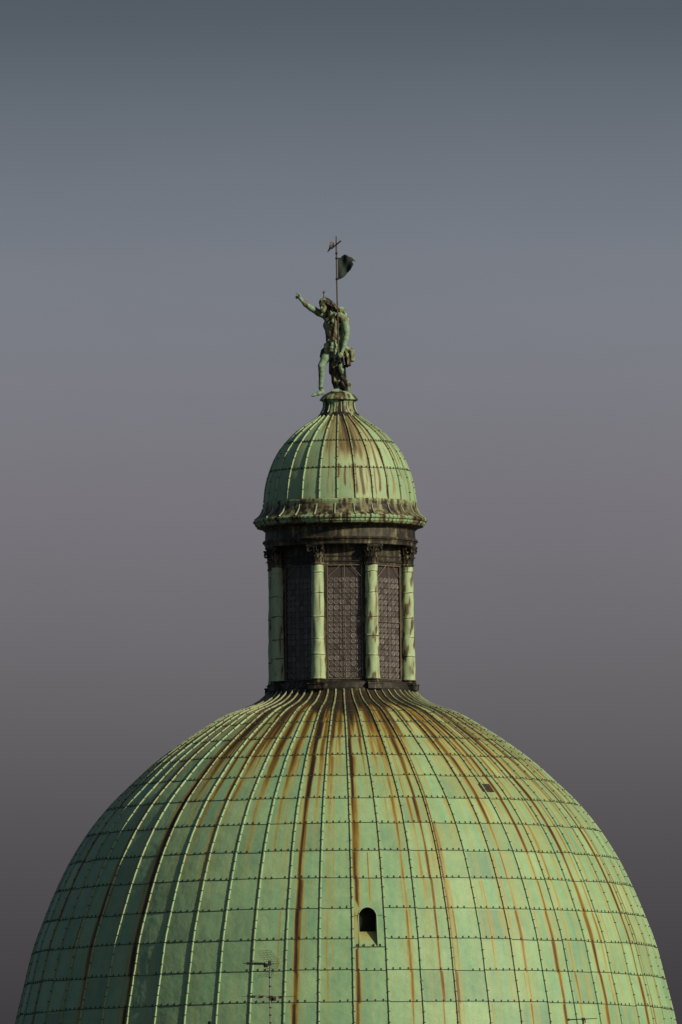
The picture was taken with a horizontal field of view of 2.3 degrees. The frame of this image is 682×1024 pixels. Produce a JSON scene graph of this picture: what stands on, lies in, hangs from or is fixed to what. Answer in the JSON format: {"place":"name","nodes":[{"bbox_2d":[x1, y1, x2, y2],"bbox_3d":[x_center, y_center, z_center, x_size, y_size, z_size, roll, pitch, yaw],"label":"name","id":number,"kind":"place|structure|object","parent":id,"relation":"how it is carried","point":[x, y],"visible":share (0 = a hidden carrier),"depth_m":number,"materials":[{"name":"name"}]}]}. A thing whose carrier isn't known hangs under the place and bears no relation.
{"place":"outdoors","nodes":[
{"label":"outdoors","id":0,"kind":"place"},
{"bbox_2d":[0,0,681,1023],"label":"sky","id":1,"kind":"structure","parent":0,"point":[501,180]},
{"bbox_2d":[15,688,676,1023],"bbox_3d":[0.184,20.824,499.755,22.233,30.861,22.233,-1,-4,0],"label":"church dome","id":2,"kind":"structure","parent":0,"point":[359,856],"depth_m":493.49,"materials":[{"name":"green metal"}]},
{"bbox_2d":[253,390,426,693],"bbox_3d":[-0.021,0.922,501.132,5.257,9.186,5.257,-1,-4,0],"label":"lantern","id":3,"kind":"object","parent":2,"relation":"on","point":[339,520],"visible":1,"depth_m":499.44,"materials":[{"name":"green metal"}]},
{"bbox_2d":[285,565,311,681],"bbox_3d":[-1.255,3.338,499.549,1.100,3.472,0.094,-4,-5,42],"label":"window","id":4,"kind":"structure","parent":3,"relation":"in","point":[298,645],"depth_m":499.61,"materials":[{"name":"metal"}]},
{"bbox_2d":[295,291,354,396],"bbox_3d":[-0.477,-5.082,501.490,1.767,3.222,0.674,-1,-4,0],"label":"statue","id":5,"kind":"object","parent":3,"relation":"on","point":[329,353],"visible":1,"depth_m":501.38,"materials":[{"name":"green metal"}]},
{"bbox_2d":[332,236,355,358],"bbox_3d":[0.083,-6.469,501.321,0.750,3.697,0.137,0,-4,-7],"label":"banner staff","id":6,"kind":"object","parent":5,"relation":"attached to","point":[345,264],"visible":1,"depth_m":501.37,"materials":[{"name":"metal"}]},
{"bbox_2d":[327,241,333,251],"bbox_3d":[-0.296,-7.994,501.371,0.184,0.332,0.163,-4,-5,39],"label":"bird","id":7,"kind":"object","parent":6,"relation":"attached to","point":[331,245],"visible":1,"depth_m":501.32},
{"bbox_2d":[326,564,363,679],"bbox_3d":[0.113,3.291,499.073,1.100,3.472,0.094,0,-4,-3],"label":"window","id":8,"kind":"structure","parent":3,"relation":"in","point":[344,582],"depth_m":499.12,"materials":[{"name":"metal"}]},
{"bbox_2d":[377,564,400,680],"bbox_3d":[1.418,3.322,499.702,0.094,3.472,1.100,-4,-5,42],"label":"window","id":9,"kind":"structure","parent":3,"relation":"in","point":[388,576],"depth_m":499.73,"materials":[{"name":"metal"}]},
{"label":"ground","id":10,"kind":"structure","parent":0,"visible":0},
{"bbox_3d":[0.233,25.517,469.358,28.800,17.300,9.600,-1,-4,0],"label":"terraced house","id":11,"kind":"object","parent":10,"relation":"on","visible":0},
{"bbox_2d":[243,950,294,1023],"bbox_3d":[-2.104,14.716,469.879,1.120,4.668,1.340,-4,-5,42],"label":"antenna","id":12,"kind":"object","parent":11,"relation":"on","point":[270,997],"visible":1,"depth_m":470.12,"materials":[{"name":"metal"}]},
{"bbox_2d":[567,1018,596,1023],"bbox_3d":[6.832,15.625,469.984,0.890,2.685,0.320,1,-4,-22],"label":"antenna","id":13,"kind":"object","parent":11,"relation":"on","point":[582,1019],"visible":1,"depth_m":470.06,"materials":[{"name":"metal"}]}
]}

